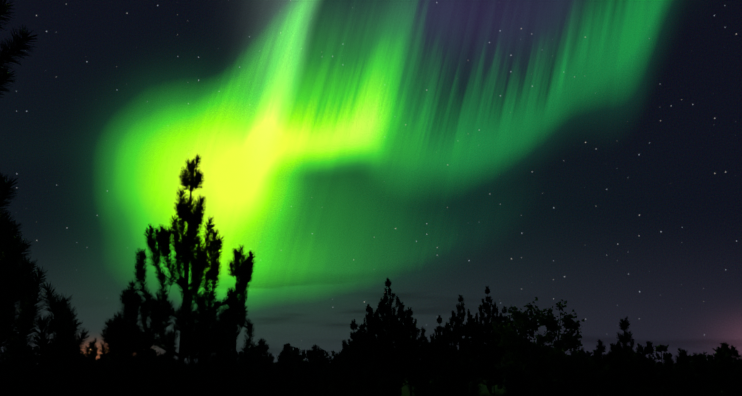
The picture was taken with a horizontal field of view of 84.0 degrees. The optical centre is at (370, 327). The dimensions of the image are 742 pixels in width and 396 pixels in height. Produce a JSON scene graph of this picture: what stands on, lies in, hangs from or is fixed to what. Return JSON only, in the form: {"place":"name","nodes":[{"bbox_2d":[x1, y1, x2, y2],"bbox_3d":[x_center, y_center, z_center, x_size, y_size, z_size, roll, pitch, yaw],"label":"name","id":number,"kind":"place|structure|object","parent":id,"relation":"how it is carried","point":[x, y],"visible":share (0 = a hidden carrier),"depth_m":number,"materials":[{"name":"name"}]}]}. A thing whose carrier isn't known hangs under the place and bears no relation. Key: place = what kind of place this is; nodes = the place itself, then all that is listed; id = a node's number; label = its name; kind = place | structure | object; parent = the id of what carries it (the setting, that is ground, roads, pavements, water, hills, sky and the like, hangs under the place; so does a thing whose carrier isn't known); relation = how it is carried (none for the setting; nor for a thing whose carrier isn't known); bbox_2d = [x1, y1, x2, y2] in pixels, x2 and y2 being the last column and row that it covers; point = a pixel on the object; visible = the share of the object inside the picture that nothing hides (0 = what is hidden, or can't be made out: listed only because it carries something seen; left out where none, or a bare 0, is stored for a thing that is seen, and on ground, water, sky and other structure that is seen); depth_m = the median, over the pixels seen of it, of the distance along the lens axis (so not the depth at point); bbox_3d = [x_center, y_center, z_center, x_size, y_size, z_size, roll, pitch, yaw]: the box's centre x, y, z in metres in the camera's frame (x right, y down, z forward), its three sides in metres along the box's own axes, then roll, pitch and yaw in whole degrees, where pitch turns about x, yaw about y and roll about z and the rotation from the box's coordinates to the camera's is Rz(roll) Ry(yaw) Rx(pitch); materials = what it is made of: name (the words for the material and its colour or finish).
{"place":"outdoors","nodes":[
{"label":"outdoors","id":0,"kind":"place"},
{"bbox_2d":[0,0,741,364],"label":"sky","id":1,"kind":"structure","parent":0,"point":[587,154],"materials":[{"name":"green"}]},
{"bbox_2d":[26,377,723,395],"bbox_3d":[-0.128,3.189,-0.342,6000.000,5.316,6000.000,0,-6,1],"label":"ground","id":2,"kind":"structure","parent":0,"point":[405,390],"depth_m":25.61,"materials":[{"name":"black"}]},
{"bbox_2d":[0,0,37,312],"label":"pine","id":3,"kind":"object","parent":2,"relation":"on","point":[13,272],"visible":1,"depth_m":3.33,"materials":[{"name":"black plant"}]},
{"bbox_2d":[0,211,124,395],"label":"pine","id":4,"kind":"object","parent":2,"relation":"on","point":[16,370],"visible":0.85,"depth_m":3.74,"materials":[{"name":"black plant"}]},
{"bbox_2d":[83,337,98,370],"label":"pine","id":5,"kind":"object","parent":2,"relation":"on","point":[92,348],"visible":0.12,"depth_m":10.38,"materials":[{"name":"black plant"}]},
{"bbox_2d":[85,352,109,395],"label":"tree","id":6,"kind":"object","parent":2,"relation":"on","point":[95,365],"visible":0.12,"depth_m":6.20,"materials":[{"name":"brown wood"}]},
{"bbox_2d":[93,323,123,395],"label":"pine","id":7,"kind":"object","parent":2,"relation":"on","point":[102,359],"visible":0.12,"depth_m":8.40,"materials":[{"name":"black plant"}]},
{"bbox_2d":[102,154,254,395],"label":"pine","id":8,"kind":"object","parent":2,"relation":"on","point":[126,332],"visible":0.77,"depth_m":5.75,"materials":[{"name":"black plant"}]},
{"bbox_2d":[195,245,270,395],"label":"pine","id":9,"kind":"object","parent":2,"relation":"on","point":[250,347],"visible":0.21,"depth_m":6.59,"materials":[{"name":"black plant"}]},
{"bbox_2d":[256,338,290,395],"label":"pine","id":10,"kind":"object","parent":2,"relation":"on","point":[263,344],"visible":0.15,"depth_m":9.66,"materials":[{"name":"black plant"}]},
{"bbox_2d":[274,343,298,394],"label":"pine","id":11,"kind":"object","parent":2,"relation":"on","point":[287,351],"visible":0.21,"depth_m":10.77,"materials":[{"name":"black plant"}]},
{"bbox_2d":[278,343,299,395],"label":"pine","id":12,"kind":"object","parent":2,"relation":"on","point":[284,345],"visible":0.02,"depth_m":11.66,"materials":[{"name":"black plant"}]},
{"bbox_2d":[297,350,308,372],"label":"pine","id":13,"kind":"object","parent":2,"relation":"on","point":[303,356],"visible":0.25,"depth_m":23.30,"materials":[{"name":"black plant"}]},
{"bbox_2d":[297,351,313,372],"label":"pine","id":14,"kind":"object","parent":2,"relation":"on","point":[308,357],"visible":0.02,"depth_m":21.00,"materials":[{"name":"black plant"}]},
{"bbox_2d":[300,344,324,395],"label":"pine","id":15,"kind":"object","parent":2,"relation":"on","point":[313,352],"visible":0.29,"depth_m":11.82,"materials":[{"name":"black plant"}]},
{"bbox_2d":[308,346,341,395],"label":"pine","id":16,"kind":"object","parent":2,"relation":"on","point":[320,360],"visible":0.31,"depth_m":10.02,"materials":[{"name":"black plant"}]},
{"bbox_2d":[325,319,376,392],"bbox_3d":[-0.915,1.551,17.984,2.619,3.889,2.752,0,-6,1],"label":"pine","id":17,"kind":"object","parent":2,"relation":"on","point":[345,355],"visible":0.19,"depth_m":17.78,"materials":[{"name":"black plant"}]},
{"bbox_2d":[0,344,741,380],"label":"forest edge","id":18,"kind":"object","parent":2,"relation":"on","point":[296,358],"depth_m":35.88,"materials":[{"name":"black plant"}]},
{"bbox_2d":[346,304,398,368],"bbox_3d":[-0.029,1.265,21.040,3.161,5.097,3.264,0,-6,1],"label":"pine","id":19,"kind":"object","parent":2,"relation":"on","point":[366,326],"visible":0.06,"depth_m":20.84,"materials":[{"name":"black plant"}]},
{"bbox_2d":[354,278,427,386],"bbox_3d":[0.749,0.594,20.033,3.964,6.219,4.168,0,-6,1],"label":"pine","id":20,"kind":"object","parent":2,"relation":"on","point":[392,329],"visible":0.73,"depth_m":19.27,"materials":[{"name":"black plant"}]},
{"bbox_2d":[393,307,434,395],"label":"pine","id":21,"kind":"object","parent":2,"relation":"on","point":[423,337],"visible":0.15,"depth_m":21.62,"materials":[{"name":"black plant"}]},
{"bbox_2d":[409,315,469,390],"bbox_3d":[3.386,1.529,20.596,3.195,4.480,3.356,0,-6,1],"label":"pine","id":22,"kind":"object","parent":2,"relation":"on","point":[438,345],"visible":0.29,"depth_m":20.32,"materials":[{"name":"black plant"}]},
{"bbox_2d":[430,294,492,385],"bbox_3d":[4.833,1.066,22.665,3.623,5.832,3.885,0,-6,1],"label":"pine","id":23,"kind":"object","parent":2,"relation":"on","point":[455,334],"visible":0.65,"depth_m":21.63,"materials":[{"name":"black plant"}]},
{"bbox_2d":[460,286,522,393],"bbox_3d":[6.615,0.838,23.280,4.119,6.413,4.234,0,-6,1],"label":"pine","id":24,"kind":"object","parent":2,"relation":"on","point":[487,327],"visible":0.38,"depth_m":22.55,"materials":[{"name":"black plant"}]},
{"bbox_2d":[486,360,502,395],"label":"pine","id":25,"kind":"object","parent":2,"relation":"on","point":[497,379],"visible":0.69,"depth_m":21.27,"materials":[{"name":"black plant"}]},
{"bbox_2d":[480,306,525,392],"bbox_3d":[7.658,1.390,23.679,3.278,5.401,3.834,5,-8,-37],"label":"pine","id":26,"kind":"object","parent":2,"relation":"on","point":[499,348],"visible":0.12,"depth_m":23.31,"materials":[{"name":"black plant"}]},
{"bbox_2d":[490,297,566,387],"bbox_3d":[4.409,1.010,11.671,1.979,3.649,2.425,0,-6,1],"label":"birch","id":27,"kind":"object","parent":2,"relation":"on","point":[523,323],"visible":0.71,"depth_m":11.47,"materials":[{"name":"black plant"}]},
{"bbox_2d":[523,299,613,395],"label":"birch","id":28,"kind":"object","parent":2,"relation":"on","point":[550,323],"visible":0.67,"depth_m":12.08,"materials":[{"name":"black plant"}]},
{"bbox_2d":[591,339,613,382],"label":"pine","id":29,"kind":"object","parent":2,"relation":"on","point":[595,367],"visible":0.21,"depth_m":14.69,"materials":[{"name":"black plant"}]},
{"bbox_2d":[592,316,673,395],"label":"pine","id":30,"kind":"object","parent":2,"relation":"on","point":[624,338],"visible":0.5,"depth_m":12.68,"materials":[{"name":"black plant"}]},
{"bbox_2d":[618,347,662,395],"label":"tree","id":31,"kind":"object","parent":2,"relation":"on","point":[632,369],"visible":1,"depth_m":4.19,"materials":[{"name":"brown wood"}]},
{"bbox_2d":[623,343,658,380],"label":"pine","id":32,"kind":"object","parent":2,"relation":"on","point":[638,347],"visible":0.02,"depth_m":21.09,"materials":[{"name":"black plant"}]},
{"bbox_2d":[633,352,660,395],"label":"pine","id":33,"kind":"object","parent":2,"relation":"on","point":[657,386],"visible":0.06,"depth_m":11.51,"materials":[{"name":"black plant"}]},
{"bbox_2d":[643,341,672,387],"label":"pine","id":34,"kind":"object","parent":2,"relation":"on","point":[650,347],"visible":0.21,"depth_m":13.96,"materials":[{"name":"black plant"}]},
{"bbox_2d":[661,354,675,395],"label":"pine","id":35,"kind":"object","parent":2,"relation":"on","point":[667,362],"visible":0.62,"depth_m":12.83,"materials":[{"name":"black plant"}]},
{"bbox_2d":[667,347,710,395],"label":"pine","id":36,"kind":"object","parent":2,"relation":"on","point":[683,359],"visible":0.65,"depth_m":10.14,"materials":[{"name":"black plant"}]},
{"bbox_2d":[690,351,709,395],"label":"pine","id":37,"kind":"object","parent":2,"relation":"on","point":[705,359],"visible":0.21,"depth_m":11.56,"materials":[{"name":"black plant"}]},
{"bbox_2d":[688,352,712,395],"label":"pine","id":38,"kind":"object","parent":2,"relation":"on","point":[699,366],"visible":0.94,"depth_m":9.11,"materials":[{"name":"black plant"}]},
{"bbox_2d":[704,345,740,395],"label":"tree","id":39,"kind":"object","parent":2,"relation":"on","point":[718,369],"visible":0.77,"depth_m":4.45,"materials":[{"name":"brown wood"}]},
{"bbox_2d":[720,342,733,359],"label":"pine","id":40,"kind":"object","parent":2,"relation":"on","point":[731,354],"visible":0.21,"depth_m":10.48,"materials":[{"name":"black plant"}]},
{"bbox_2d":[729,345,738,363],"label":"pine","id":41,"kind":"object","parent":2,"relation":"on","point":[735,353],"visible":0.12,"depth_m":18.16,"materials":[{"name":"black plant"}]}
]}

